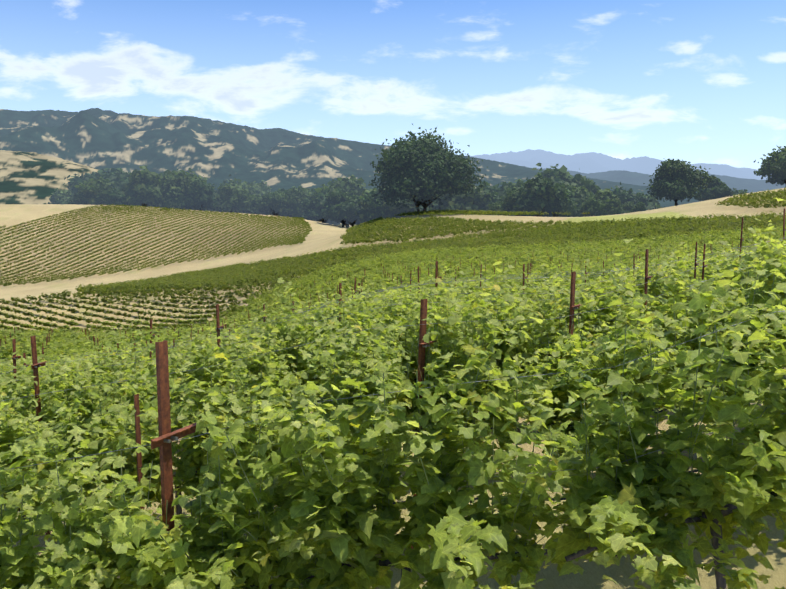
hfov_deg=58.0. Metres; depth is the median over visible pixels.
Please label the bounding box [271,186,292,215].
oak tree
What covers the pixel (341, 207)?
oak tree
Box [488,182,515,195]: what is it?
oak tree
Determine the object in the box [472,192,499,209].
oak tree
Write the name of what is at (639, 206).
bush
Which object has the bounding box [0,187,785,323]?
vine canopy
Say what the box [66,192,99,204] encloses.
oak tree
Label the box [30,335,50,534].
trellis post
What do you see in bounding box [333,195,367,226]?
oak tree
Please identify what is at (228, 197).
oak tree
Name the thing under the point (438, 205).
oak tree
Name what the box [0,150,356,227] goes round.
foothills
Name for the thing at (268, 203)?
oak tree
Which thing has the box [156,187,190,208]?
oak tree
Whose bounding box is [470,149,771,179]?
mountains
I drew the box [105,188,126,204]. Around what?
oak tree
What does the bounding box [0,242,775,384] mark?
vine canopy
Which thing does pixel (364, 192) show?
oak tree
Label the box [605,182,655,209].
oak tree
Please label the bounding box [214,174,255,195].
oak tree
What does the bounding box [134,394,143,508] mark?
trellis stake
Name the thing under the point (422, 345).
trellis post
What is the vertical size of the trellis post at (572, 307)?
2.491 m
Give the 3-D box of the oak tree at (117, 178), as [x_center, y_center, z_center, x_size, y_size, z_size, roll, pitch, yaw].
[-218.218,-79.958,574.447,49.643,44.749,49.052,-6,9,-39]
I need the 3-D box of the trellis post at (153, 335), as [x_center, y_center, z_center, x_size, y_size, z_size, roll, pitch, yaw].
[-4.724,1.857,13.905,0.065,2.766,0.170,4,5,20]
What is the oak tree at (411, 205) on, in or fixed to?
on the terrain
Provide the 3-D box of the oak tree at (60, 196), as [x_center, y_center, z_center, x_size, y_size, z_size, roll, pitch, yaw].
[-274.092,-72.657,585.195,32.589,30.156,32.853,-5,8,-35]
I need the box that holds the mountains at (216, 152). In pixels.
[0,108,701,206]
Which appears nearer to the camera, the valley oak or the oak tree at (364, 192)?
the valley oak
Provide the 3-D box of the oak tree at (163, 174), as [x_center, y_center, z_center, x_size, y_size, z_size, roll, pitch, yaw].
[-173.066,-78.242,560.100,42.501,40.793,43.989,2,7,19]
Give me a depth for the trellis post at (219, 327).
9.39 m
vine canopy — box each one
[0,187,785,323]
[0,198,785,588]
[0,220,785,425]
[0,225,785,352]
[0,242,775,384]
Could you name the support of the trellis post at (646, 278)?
on the terrain
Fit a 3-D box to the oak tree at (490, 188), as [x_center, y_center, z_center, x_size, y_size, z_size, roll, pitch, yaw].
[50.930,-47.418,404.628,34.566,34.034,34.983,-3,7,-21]
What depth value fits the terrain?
204.58 m
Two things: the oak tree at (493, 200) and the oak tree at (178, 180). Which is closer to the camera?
the oak tree at (493, 200)
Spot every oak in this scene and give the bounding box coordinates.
[358,124,487,214]
[643,158,714,205]
[753,145,785,187]
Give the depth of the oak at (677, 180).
241.53 m
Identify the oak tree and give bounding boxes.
[43,188,73,203]
[63,168,129,195]
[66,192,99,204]
[71,177,118,204]
[101,168,130,189]
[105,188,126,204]
[119,179,163,206]
[121,166,165,206]
[152,170,211,209]
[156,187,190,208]
[158,169,174,179]
[180,180,219,211]
[211,183,249,212]
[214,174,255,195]
[235,195,262,214]
[242,180,271,196]
[255,191,290,216]
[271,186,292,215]
[273,186,310,217]
[298,192,329,221]
[301,191,327,222]
[305,187,341,225]
[311,175,370,227]
[317,189,361,226]
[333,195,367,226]
[354,189,401,222]
[361,187,377,223]
[382,197,427,217]
[426,200,446,214]
[428,186,495,214]
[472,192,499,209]
[476,181,502,199]
[487,198,513,215]
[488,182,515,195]
[498,179,527,196]
[501,186,533,215]
[513,173,566,216]
[515,163,603,190]
[534,189,576,216]
[544,189,582,216]
[559,174,597,196]
[565,185,593,216]
[579,198,607,216]
[581,187,629,216]
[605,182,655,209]
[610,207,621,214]
[622,201,635,212]
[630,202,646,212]
[639,192,664,209]
[694,175,734,200]
[733,189,748,194]
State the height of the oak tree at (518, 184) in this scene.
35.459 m
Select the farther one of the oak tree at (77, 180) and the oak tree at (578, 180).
the oak tree at (77, 180)
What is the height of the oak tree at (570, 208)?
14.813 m
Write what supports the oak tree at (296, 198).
on the terrain
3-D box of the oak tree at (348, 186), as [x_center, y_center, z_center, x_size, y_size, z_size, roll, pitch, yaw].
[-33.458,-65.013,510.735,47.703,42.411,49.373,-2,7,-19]
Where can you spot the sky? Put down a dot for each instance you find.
(694, 81)
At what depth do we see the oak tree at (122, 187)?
518.42 m
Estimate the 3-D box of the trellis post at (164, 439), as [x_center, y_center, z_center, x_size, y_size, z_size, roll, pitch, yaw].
[-1.001,1.557,3.375,0.065,2.716,0.310,2,6,25]
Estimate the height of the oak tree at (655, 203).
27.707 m
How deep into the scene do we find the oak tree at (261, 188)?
693.27 m
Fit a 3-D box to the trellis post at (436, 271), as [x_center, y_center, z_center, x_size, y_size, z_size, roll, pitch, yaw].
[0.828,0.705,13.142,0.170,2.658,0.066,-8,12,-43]
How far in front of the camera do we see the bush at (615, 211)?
279.51 m
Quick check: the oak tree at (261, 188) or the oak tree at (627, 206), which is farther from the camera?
the oak tree at (261, 188)
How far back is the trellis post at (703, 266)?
10.58 m
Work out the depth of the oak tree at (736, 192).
372.17 m
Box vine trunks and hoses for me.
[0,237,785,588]
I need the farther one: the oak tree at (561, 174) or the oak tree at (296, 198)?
the oak tree at (296, 198)
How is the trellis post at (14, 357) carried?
on the terrain
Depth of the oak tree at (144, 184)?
497.69 m
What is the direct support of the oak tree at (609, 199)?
on the terrain
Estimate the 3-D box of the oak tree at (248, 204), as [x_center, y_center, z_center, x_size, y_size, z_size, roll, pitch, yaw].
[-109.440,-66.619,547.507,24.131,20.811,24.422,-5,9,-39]
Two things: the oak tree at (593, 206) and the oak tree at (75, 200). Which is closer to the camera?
the oak tree at (593, 206)
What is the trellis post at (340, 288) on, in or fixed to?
on the terrain
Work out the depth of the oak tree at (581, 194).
350.77 m
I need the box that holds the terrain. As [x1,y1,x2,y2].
[0,188,785,588]
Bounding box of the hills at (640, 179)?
[538,168,785,192]
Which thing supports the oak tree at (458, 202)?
on the terrain
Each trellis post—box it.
[12,339,20,377]
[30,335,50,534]
[150,319,156,356]
[151,340,195,550]
[216,304,225,352]
[338,283,343,321]
[354,278,357,305]
[411,299,436,548]
[435,261,440,302]
[522,264,526,293]
[569,271,581,339]
[644,249,652,310]
[694,242,698,278]
[702,244,706,279]
[739,217,743,256]
[783,209,785,239]
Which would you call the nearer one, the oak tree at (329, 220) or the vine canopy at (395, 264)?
the vine canopy at (395, 264)
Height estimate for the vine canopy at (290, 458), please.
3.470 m
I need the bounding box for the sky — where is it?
[0,0,785,169]
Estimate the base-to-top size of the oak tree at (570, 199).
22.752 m
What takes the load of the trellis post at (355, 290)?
on the terrain
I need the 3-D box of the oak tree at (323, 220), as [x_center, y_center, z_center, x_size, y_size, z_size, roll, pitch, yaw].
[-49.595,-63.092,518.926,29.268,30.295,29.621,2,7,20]
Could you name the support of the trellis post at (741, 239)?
on the terrain
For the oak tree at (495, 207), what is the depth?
299.36 m
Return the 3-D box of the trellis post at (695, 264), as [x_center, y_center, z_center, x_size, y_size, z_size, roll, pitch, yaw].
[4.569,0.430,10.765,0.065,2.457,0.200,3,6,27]
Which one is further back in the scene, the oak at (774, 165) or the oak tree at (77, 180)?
the oak tree at (77, 180)
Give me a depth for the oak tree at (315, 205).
477.75 m
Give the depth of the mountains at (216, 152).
3956.06 m
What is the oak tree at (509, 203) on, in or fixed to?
on the terrain
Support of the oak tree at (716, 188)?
on the terrain
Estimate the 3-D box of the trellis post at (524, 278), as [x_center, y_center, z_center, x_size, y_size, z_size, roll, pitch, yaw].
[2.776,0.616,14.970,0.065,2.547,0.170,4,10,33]
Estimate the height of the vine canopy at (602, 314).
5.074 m
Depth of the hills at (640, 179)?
8783.25 m
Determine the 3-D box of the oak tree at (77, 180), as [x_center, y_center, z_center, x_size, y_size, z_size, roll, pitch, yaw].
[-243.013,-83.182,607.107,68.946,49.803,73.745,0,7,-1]
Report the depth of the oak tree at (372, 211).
348.12 m
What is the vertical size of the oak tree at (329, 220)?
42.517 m
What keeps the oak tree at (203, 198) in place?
on the terrain
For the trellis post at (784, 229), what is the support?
on the terrain
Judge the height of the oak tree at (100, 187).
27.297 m
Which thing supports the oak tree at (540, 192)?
on the terrain

